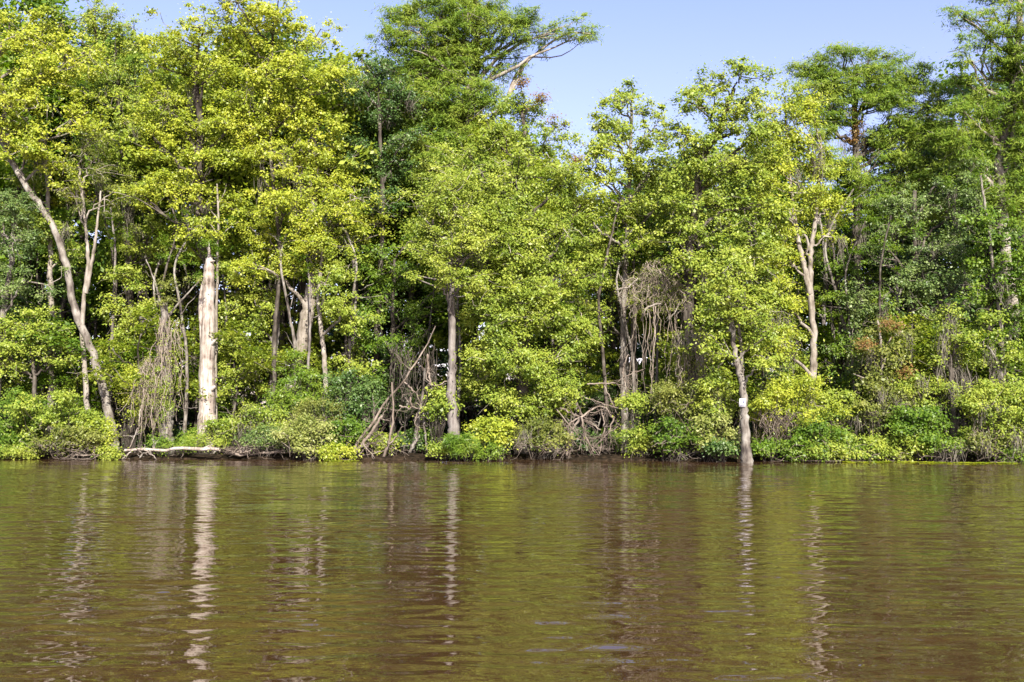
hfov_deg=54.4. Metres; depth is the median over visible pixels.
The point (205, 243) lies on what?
woodland trunk
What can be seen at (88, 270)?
slender tree
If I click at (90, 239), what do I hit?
background tree
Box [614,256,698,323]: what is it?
vine curtain
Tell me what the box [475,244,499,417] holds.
woodland trunk
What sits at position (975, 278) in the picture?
background tree
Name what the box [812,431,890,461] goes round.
shrub
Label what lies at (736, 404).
understory sapling
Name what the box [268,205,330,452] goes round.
woodland trunk
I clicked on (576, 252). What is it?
background tree
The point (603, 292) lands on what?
woodland trunk
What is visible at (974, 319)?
understory sapling
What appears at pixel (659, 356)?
background tree
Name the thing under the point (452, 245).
flared cypress
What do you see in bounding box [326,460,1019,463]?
lily pads
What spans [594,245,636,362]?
woodland trunk
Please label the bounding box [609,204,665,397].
woodland trunk
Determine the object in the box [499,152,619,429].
background tree
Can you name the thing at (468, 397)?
understory sapling
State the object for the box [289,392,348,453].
shrub
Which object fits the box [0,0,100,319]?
background tree
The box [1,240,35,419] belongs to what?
woodland trunk
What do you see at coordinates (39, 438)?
bank plant
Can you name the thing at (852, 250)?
woodland trunk
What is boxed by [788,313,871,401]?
understory sapling
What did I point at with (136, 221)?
woodland trunk
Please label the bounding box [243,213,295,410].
woodland trunk
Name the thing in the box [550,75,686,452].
thin maple
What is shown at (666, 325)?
background tree
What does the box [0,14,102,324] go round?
background tree
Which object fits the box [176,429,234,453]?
shrub
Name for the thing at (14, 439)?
shrub
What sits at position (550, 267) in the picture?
woodland trunk
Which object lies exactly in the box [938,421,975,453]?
bank plant
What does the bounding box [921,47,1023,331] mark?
background tree
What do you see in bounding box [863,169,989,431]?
background cypress
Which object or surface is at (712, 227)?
background tree
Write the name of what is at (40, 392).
understory sapling
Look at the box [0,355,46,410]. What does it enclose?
understory sapling
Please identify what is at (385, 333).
background tree
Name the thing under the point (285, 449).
bank plant
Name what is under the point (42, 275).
background cypress
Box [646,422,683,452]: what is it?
bank plant
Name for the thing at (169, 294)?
background tree
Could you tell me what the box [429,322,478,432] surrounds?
background tree
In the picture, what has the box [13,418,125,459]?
shrub
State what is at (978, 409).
shrub
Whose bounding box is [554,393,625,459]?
branch tangle
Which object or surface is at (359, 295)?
woodland trunk
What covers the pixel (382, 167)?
dark evergreen
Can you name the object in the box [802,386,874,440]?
shrub
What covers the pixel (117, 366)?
shrub
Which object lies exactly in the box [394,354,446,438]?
dead branches
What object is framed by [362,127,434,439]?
background tree
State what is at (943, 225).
background tree
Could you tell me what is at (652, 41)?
sky
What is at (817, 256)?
background cypress
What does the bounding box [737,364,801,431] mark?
understory sapling
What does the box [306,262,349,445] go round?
wiggly tree
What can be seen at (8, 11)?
background tree
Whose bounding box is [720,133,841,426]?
background tree
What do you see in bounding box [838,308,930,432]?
russet sapling
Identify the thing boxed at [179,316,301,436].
understory sapling
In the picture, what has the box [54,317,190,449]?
understory sapling
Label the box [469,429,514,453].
bank plant
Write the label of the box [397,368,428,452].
cypress stump
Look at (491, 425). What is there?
shrub
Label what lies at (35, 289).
background tree
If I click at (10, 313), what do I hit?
woodland trunk
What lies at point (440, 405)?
shrub
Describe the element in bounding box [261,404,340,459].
shrub
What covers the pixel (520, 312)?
drooping tree
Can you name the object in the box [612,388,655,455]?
shrub
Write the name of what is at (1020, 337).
understory sapling
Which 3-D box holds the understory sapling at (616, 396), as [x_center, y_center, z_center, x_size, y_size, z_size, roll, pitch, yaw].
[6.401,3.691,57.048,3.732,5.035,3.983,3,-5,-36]
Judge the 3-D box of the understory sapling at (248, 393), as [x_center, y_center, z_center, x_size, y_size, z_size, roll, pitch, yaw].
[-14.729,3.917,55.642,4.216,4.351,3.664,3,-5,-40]
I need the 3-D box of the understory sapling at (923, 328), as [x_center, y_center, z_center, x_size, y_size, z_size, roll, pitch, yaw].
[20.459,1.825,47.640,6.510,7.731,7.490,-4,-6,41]
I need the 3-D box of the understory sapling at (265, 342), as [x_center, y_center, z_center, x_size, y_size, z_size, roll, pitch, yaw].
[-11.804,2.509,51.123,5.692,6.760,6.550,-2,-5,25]
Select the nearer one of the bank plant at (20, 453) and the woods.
the bank plant at (20, 453)
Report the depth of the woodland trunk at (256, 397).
50.82 m
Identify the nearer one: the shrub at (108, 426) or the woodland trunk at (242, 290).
the shrub at (108, 426)
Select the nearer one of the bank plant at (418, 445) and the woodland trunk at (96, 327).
the bank plant at (418, 445)
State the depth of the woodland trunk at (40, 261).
56.69 m
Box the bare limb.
[616,273,682,321]
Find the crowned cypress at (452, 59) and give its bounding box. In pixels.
[364,0,610,427]
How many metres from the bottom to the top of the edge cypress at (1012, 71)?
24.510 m
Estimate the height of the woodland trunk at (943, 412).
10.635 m
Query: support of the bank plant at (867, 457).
on the ground
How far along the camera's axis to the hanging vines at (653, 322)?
44.88 m
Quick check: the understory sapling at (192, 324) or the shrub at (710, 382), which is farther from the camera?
the understory sapling at (192, 324)
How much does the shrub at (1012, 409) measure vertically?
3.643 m
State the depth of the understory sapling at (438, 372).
59.24 m
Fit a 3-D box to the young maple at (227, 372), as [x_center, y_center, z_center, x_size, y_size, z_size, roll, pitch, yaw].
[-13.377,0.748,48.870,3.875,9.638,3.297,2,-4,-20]
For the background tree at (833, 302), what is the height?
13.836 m
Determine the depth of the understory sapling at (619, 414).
51.52 m
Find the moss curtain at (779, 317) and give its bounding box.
[753,304,803,379]
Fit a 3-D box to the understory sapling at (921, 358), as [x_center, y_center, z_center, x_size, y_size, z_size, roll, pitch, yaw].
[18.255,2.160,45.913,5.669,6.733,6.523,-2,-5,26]
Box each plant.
[0,436,44,459]
[0,441,15,458]
[8,428,61,452]
[81,441,128,459]
[122,429,155,447]
[150,424,181,450]
[174,423,216,451]
[227,424,271,451]
[272,427,300,451]
[349,425,409,454]
[386,428,430,452]
[400,419,445,453]
[463,436,507,460]
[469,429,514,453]
[502,428,536,452]
[535,420,588,453]
[564,423,606,454]
[594,421,628,452]
[624,427,668,454]
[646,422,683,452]
[739,426,792,455]
[769,441,838,462]
[794,436,867,461]
[827,436,880,460]
[846,426,870,443]
[868,432,903,448]
[932,432,969,455]
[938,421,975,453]
[964,424,1022,458]
[982,438,1023,462]
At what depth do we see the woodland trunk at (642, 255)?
51.55 m
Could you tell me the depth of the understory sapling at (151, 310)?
47.19 m
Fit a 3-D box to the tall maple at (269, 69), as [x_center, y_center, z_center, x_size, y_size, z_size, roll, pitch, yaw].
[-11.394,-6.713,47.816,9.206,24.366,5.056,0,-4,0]
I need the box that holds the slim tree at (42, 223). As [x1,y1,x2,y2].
[0,136,92,451]
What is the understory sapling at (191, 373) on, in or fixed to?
on the ground
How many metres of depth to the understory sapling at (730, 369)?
51.38 m
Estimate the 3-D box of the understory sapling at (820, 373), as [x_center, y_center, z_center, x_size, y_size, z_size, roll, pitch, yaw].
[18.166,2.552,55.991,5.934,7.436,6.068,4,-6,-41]
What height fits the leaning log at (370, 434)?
2.634 m
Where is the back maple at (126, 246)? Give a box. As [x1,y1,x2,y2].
[61,0,186,448]
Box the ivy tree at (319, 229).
[224,134,400,448]
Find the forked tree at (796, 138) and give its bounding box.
[742,68,862,433]
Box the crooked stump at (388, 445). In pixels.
[383,382,406,456]
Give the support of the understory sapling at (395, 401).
on the ground
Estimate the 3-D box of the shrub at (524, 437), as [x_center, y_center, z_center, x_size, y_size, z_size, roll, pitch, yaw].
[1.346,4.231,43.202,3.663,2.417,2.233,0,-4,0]
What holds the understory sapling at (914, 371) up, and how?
on the ground
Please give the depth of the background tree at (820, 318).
66.50 m
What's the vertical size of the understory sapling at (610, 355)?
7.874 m
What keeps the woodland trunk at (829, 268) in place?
on the ground
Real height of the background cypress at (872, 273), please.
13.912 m
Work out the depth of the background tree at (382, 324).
71.89 m
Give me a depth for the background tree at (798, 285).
63.58 m
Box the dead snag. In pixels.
[195,242,218,453]
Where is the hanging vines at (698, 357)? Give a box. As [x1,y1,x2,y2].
[657,322,718,393]
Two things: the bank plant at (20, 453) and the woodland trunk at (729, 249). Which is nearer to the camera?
the bank plant at (20, 453)
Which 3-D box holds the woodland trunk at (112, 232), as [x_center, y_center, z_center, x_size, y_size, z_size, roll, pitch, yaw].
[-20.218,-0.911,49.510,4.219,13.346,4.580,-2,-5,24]
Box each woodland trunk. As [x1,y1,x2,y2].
[0,267,36,424]
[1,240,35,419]
[12,238,56,425]
[16,229,74,429]
[29,274,70,433]
[50,191,158,419]
[75,196,155,442]
[75,239,122,443]
[77,240,138,407]
[85,257,137,409]
[106,205,172,446]
[114,207,236,448]
[132,226,202,445]
[133,208,193,429]
[161,193,242,442]
[163,233,235,408]
[194,227,266,390]
[202,238,233,447]
[208,217,294,435]
[224,182,288,416]
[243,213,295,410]
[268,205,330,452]
[268,250,297,362]
[277,231,332,447]
[284,199,339,325]
[297,190,380,441]
[319,188,378,414]
[342,260,382,419]
[381,250,406,432]
[405,253,448,430]
[412,207,476,432]
[470,236,513,432]
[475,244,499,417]
[514,234,576,387]
[544,208,612,448]
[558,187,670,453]
[576,225,609,429]
[578,242,619,412]
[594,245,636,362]
[607,242,679,451]
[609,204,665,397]
[609,217,670,453]
[613,190,667,449]
[616,249,681,407]
[635,207,697,420]
[664,204,715,376]
[693,157,760,380]
[694,248,767,438]
[708,163,794,452]
[741,233,785,432]
[757,260,802,432]
[771,245,852,425]
[781,181,856,423]
[784,192,862,420]
[806,260,846,367]
[810,199,910,303]
[819,161,906,427]
[821,189,902,442]
[849,219,907,447]
[856,209,929,408]
[900,192,983,432]
[903,257,976,431]
[937,157,1022,429]
[939,250,993,428]
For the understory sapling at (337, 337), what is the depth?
59.49 m
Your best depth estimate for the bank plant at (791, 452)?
41.50 m
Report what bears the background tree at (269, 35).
on the ground
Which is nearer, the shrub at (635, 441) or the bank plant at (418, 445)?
the shrub at (635, 441)
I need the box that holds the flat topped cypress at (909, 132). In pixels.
[779,37,974,428]
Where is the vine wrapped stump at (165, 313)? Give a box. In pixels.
[146,259,208,453]
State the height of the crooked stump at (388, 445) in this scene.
3.299 m
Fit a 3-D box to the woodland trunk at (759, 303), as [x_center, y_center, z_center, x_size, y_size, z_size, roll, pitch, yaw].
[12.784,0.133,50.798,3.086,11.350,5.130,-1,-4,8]
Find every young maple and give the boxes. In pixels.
[0,299,87,425]
[91,261,175,448]
[212,260,276,418]
[304,246,386,400]
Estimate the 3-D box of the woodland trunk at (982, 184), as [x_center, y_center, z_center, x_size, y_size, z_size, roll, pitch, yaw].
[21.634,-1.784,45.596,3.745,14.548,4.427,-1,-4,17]
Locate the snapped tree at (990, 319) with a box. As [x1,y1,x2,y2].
[965,304,1023,432]
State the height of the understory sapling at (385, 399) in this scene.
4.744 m
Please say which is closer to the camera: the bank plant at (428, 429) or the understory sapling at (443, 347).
the bank plant at (428, 429)
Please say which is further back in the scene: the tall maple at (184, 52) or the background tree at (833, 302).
the background tree at (833, 302)
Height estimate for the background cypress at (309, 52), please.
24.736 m
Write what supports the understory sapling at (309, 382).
on the ground
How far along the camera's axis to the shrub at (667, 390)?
42.67 m
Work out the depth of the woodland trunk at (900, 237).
52.38 m
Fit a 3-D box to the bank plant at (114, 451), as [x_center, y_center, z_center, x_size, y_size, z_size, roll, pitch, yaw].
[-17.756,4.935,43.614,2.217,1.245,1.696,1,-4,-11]
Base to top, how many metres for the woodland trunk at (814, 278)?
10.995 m
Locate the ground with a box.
[10,415,1002,461]
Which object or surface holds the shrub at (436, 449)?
on the ground
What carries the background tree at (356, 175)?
on the ground
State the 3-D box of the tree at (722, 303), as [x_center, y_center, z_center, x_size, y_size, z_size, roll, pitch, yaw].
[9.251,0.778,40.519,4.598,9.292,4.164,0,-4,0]
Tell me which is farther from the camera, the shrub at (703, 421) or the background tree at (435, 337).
the background tree at (435, 337)
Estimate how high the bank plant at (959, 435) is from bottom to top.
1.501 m
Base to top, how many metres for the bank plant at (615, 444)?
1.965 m
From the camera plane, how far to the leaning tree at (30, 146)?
47.18 m
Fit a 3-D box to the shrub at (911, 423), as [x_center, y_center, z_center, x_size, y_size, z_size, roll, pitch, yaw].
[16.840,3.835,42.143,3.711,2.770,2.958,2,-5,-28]
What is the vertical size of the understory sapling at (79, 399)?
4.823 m
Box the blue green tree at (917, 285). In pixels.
[817,151,1001,410]
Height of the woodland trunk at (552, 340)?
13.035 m
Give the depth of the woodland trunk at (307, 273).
47.20 m
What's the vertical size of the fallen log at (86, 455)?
0.298 m
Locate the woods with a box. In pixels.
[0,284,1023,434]
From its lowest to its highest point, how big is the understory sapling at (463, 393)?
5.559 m
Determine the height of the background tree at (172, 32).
26.948 m
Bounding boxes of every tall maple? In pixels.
[108,0,280,271]
[188,0,369,449]
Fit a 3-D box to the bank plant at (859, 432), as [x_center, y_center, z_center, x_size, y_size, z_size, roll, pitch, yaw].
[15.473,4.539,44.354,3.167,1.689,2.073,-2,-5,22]
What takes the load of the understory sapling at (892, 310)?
on the ground
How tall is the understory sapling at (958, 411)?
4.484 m
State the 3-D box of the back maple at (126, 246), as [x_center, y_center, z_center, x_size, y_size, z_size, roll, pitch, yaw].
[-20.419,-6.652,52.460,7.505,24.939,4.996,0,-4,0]
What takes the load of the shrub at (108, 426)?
on the ground
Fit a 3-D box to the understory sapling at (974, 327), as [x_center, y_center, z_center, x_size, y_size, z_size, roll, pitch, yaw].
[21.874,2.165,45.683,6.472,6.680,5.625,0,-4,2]
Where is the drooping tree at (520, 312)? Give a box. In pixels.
[394,74,617,454]
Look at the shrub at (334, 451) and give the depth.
42.77 m
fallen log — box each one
[69,453,102,455]
[226,447,283,455]
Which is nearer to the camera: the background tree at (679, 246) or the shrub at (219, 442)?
the shrub at (219, 442)
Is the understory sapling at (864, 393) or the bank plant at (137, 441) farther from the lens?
the understory sapling at (864, 393)
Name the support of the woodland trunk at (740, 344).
on the ground
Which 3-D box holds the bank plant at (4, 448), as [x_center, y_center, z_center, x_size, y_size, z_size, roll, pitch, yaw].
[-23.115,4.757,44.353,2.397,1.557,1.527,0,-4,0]
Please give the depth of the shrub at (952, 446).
41.34 m
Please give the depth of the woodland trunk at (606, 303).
59.37 m
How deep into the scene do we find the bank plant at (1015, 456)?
40.87 m
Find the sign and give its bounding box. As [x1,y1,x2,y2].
[739,398,745,406]
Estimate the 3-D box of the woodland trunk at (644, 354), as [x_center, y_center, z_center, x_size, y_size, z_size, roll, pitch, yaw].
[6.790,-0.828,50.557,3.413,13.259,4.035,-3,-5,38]
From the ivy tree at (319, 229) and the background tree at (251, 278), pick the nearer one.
the ivy tree at (319, 229)
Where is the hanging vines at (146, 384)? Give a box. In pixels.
[116,354,173,437]
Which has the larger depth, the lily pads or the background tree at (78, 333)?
the background tree at (78, 333)
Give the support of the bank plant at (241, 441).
on the ground
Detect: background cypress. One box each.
[1,90,95,379]
[26,29,235,434]
[204,37,374,382]
[321,204,344,420]
[476,172,575,428]
[556,223,644,434]
[765,206,896,425]
[817,186,975,372]
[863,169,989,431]
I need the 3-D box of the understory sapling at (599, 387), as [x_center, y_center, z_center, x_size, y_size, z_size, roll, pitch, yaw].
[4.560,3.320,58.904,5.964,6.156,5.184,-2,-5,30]
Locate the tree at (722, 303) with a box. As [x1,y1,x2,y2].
[679,246,791,462]
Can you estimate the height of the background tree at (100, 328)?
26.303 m
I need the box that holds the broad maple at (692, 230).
[648,51,804,454]
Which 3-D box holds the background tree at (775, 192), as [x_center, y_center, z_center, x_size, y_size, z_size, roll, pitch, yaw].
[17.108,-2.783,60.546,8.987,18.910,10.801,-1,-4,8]
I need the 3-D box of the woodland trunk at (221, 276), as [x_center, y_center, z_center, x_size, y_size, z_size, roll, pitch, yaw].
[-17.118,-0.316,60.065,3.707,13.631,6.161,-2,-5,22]
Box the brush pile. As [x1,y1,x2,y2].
[217,435,260,453]
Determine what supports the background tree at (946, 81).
on the ground
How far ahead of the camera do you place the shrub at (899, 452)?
41.76 m
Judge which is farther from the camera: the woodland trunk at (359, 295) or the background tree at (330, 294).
the background tree at (330, 294)
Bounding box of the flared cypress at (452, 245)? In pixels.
[391,153,507,454]
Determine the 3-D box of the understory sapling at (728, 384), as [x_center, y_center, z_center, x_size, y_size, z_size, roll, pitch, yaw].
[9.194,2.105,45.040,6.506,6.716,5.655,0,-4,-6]
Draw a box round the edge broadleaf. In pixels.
[945,202,1023,426]
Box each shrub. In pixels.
[0,383,105,454]
[0,385,55,449]
[0,428,37,458]
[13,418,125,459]
[69,411,124,458]
[100,348,177,449]
[111,363,153,452]
[136,431,211,458]
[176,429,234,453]
[197,411,248,453]
[217,397,292,452]
[231,415,295,458]
[257,364,333,452]
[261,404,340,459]
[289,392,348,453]
[306,437,364,461]
[316,367,405,454]
[316,410,372,456]
[407,382,465,454]
[419,437,454,460]
[434,431,481,461]
[458,409,527,459]
[501,411,584,459]
[611,417,662,457]
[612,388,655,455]
[637,375,728,456]
[640,413,724,461]
[683,408,740,461]
[684,363,757,457]
[695,434,740,461]
[736,365,861,460]
[750,431,799,461]
[784,414,861,461]
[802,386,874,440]
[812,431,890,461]
[847,380,921,459]
[865,400,960,460]
[865,428,940,461]
[889,365,963,456]
[910,428,977,461]
[948,370,1023,461]
[955,422,1023,462]
[983,383,1023,460]
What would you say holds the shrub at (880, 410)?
on the ground
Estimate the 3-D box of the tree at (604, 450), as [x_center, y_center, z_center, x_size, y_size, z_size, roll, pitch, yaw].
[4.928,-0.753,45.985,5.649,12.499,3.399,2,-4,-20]
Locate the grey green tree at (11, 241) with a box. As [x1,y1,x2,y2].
[0,185,75,411]
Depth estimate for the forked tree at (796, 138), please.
45.24 m
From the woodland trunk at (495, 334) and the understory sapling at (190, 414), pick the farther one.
the understory sapling at (190, 414)
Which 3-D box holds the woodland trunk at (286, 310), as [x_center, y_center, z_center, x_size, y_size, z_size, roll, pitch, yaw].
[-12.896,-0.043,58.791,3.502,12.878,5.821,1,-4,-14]
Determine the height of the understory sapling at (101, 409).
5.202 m
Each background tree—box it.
[0,0,71,247]
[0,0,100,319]
[0,0,116,317]
[0,0,179,424]
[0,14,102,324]
[0,22,181,417]
[2,45,114,431]
[45,6,253,432]
[51,63,199,326]
[56,79,200,439]
[85,42,304,428]
[111,76,270,334]
[131,57,308,418]
[133,0,392,434]
[158,208,251,340]
[196,21,415,446]
[220,7,354,418]
[222,27,346,378]
[275,52,469,432]
[308,43,512,432]
[331,124,481,436]
[361,126,437,430]
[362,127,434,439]
[387,95,596,419]
[397,89,554,433]
[402,110,554,434]
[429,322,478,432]
[465,127,618,429]
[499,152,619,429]
[534,183,608,436]
[553,185,681,447]
[556,217,654,434]
[591,155,709,432]
[611,134,766,419]
[615,154,738,425]
[667,152,786,389]
[700,134,823,433]
[701,138,809,439]
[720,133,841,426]
[726,144,861,438]
[744,186,834,432]
[790,184,907,429]
[793,182,873,406]
[799,222,936,433]
[850,219,950,412]
[868,77,1023,429]
[876,49,1018,330]
[892,114,1020,423]
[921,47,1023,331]
[972,128,1023,313]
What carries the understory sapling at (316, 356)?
on the ground
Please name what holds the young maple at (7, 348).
on the ground
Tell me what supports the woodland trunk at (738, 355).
on the ground
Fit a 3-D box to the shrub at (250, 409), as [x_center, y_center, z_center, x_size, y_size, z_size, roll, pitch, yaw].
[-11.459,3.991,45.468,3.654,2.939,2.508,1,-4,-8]
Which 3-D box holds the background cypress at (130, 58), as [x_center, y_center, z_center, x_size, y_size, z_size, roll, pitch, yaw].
[-21.517,-5.026,56.425,11.484,23.088,12.225,-3,-5,32]
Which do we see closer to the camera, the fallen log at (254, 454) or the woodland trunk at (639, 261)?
the fallen log at (254, 454)
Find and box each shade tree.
[344,219,463,451]
[565,191,677,450]
[807,253,904,424]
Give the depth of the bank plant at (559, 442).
45.91 m
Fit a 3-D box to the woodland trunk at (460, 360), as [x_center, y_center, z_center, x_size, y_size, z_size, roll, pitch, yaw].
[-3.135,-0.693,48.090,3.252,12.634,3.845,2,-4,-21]
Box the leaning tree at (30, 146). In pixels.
[0,0,124,450]
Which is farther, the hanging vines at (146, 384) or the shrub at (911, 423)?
the hanging vines at (146, 384)
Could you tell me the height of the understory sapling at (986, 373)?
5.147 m
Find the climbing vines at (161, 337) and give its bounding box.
[143,315,190,433]
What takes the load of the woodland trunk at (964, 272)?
on the ground
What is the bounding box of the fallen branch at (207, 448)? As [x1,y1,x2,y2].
[120,409,220,458]
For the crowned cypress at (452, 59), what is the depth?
51.06 m
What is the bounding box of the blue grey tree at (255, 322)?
[224,233,310,426]
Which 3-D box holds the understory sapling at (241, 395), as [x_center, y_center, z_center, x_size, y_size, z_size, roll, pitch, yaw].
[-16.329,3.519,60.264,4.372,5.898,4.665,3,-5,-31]
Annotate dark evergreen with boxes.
[329,42,447,449]
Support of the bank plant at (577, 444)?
on the ground
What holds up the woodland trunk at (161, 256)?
on the ground
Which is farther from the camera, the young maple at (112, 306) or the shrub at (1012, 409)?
the young maple at (112, 306)
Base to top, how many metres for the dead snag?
10.271 m
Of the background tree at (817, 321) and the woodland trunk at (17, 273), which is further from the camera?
the background tree at (817, 321)
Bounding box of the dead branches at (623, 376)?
[582,355,644,423]
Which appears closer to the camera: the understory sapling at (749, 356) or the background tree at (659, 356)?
the understory sapling at (749, 356)
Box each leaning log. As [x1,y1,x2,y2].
[354,326,435,449]
[354,401,408,458]
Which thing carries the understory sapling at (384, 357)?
on the ground
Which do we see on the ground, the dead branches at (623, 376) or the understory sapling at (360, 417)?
the understory sapling at (360, 417)
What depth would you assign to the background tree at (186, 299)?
75.32 m
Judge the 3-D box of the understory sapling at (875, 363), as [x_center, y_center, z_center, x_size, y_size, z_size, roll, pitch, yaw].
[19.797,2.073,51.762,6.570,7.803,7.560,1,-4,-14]
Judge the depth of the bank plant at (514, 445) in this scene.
45.93 m
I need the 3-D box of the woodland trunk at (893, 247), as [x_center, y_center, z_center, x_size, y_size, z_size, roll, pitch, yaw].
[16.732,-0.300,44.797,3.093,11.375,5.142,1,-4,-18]
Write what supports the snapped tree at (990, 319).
on the ground
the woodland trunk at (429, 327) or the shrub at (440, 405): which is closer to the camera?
the shrub at (440, 405)
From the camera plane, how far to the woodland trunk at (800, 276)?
52.91 m
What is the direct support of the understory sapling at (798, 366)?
on the ground
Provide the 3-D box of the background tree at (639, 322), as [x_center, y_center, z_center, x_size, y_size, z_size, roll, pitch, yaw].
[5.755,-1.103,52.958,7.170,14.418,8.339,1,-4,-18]
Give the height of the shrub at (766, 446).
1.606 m
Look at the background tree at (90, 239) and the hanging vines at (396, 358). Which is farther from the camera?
the background tree at (90, 239)
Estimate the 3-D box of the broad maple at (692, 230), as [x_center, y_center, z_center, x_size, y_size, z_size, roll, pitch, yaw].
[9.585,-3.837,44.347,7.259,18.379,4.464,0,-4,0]
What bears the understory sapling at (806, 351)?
on the ground
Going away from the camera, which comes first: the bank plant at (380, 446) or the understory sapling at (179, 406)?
the bank plant at (380, 446)
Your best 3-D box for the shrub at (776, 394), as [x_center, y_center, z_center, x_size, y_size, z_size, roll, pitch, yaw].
[12.057,3.149,42.647,5.106,4.214,3.952,0,-4,0]
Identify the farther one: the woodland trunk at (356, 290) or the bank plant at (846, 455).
the woodland trunk at (356, 290)
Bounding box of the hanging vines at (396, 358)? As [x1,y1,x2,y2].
[381,342,445,438]
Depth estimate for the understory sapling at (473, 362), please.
58.37 m
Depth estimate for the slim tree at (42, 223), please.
48.57 m
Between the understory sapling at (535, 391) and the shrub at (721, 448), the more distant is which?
the understory sapling at (535, 391)
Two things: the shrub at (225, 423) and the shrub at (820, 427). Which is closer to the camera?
the shrub at (820, 427)
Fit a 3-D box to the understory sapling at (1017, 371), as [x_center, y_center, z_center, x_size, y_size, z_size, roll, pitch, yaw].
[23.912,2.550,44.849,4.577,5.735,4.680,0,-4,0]
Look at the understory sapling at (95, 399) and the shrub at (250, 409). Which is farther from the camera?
the understory sapling at (95, 399)
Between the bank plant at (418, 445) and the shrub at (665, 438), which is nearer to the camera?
the shrub at (665, 438)
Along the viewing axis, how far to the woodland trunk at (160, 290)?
47.95 m
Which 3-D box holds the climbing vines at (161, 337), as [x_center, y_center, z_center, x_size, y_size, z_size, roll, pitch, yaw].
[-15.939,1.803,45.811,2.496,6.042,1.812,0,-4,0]
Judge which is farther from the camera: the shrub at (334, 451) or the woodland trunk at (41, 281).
the woodland trunk at (41, 281)
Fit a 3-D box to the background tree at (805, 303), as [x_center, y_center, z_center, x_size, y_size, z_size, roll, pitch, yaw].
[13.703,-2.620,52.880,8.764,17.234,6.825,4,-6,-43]
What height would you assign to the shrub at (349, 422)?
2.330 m
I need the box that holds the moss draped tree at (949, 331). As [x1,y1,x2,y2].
[918,299,999,456]
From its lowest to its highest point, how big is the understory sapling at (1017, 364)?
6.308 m
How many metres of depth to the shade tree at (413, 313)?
48.28 m
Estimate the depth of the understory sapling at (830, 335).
49.69 m
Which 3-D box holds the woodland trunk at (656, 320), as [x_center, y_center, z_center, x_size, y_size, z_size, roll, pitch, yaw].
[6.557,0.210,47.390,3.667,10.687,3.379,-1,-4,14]
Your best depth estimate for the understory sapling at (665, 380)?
52.49 m
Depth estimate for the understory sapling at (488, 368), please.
54.15 m
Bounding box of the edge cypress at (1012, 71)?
[920,0,1023,426]
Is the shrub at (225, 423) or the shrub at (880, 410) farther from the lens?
the shrub at (225, 423)
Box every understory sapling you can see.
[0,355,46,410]
[0,358,40,398]
[1,304,67,396]
[2,289,88,431]
[3,306,107,404]
[22,340,108,424]
[22,351,70,404]
[22,364,95,415]
[27,357,110,450]
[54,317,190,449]
[61,380,120,420]
[62,302,199,452]
[70,368,107,413]
[93,368,123,422]
[116,328,220,403]
[142,315,260,427]
[146,373,198,428]
[174,310,262,405]
[176,374,187,441]
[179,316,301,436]
[193,357,270,419]
[217,359,265,413]
[224,374,268,416]
[229,324,322,407]
[253,311,344,391]
[265,339,363,443]
[278,362,331,415]
[290,340,372,422]
[316,368,383,419]
[329,337,428,416]
[356,365,409,434]
[371,364,429,450]
[379,344,446,430]
[405,376,447,426]
[406,325,481,389]
[414,334,489,433]
[436,347,494,422]
[440,326,531,416]
[445,332,530,431]
[445,351,499,417]
[462,356,539,450]
[474,351,549,452]
[506,295,609,450]
[511,362,585,439]
[529,346,614,451]
[530,331,591,417]
[535,305,658,426]
[535,357,619,451]
[562,360,615,408]
[562,363,619,449]
[593,372,643,415]
[608,391,648,427]
[609,387,660,427]
[614,356,684,449]
[639,356,683,416]
[645,343,738,406]
[651,317,762,454]
[676,348,757,417]
[685,343,770,442]
[697,326,794,432]
[703,299,835,431]
[730,376,758,423]
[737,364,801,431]
[746,317,844,425]
[776,352,843,415]
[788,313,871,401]
[793,329,863,420]
[804,315,947,432]
[808,299,946,432]
[821,374,874,426]
[842,314,972,447]
[850,356,905,432]
[858,300,999,431]
[860,326,964,410]
[865,296,987,430]
[892,318,999,452]
[925,316,1023,453]
[930,306,1023,430]
[939,324,1023,404]
[956,348,1022,406]
[957,368,997,420]
[996,314,1023,350]
[996,349,1023,404]
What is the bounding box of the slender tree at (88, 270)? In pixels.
[51,130,140,452]
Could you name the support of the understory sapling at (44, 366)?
on the ground
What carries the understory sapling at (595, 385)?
on the ground
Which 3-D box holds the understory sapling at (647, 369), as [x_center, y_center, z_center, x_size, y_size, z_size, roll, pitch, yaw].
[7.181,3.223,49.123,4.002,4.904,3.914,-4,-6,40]
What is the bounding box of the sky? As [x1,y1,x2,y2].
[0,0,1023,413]
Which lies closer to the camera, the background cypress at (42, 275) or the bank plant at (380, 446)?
the bank plant at (380, 446)
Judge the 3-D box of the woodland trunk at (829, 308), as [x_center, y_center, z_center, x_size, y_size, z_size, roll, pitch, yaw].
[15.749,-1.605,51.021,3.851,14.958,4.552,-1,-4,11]
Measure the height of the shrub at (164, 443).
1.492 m
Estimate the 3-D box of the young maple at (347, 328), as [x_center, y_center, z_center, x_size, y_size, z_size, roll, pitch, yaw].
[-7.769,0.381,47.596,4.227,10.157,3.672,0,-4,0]
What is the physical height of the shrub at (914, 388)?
4.270 m
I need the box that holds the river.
[0,459,1023,681]
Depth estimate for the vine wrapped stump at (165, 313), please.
45.97 m
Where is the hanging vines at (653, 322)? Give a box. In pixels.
[617,296,684,414]
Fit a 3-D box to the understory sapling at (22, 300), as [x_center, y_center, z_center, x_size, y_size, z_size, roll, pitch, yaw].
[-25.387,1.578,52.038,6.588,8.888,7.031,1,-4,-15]
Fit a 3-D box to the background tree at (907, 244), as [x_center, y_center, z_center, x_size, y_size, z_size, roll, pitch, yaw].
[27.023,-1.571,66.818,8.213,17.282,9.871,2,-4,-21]

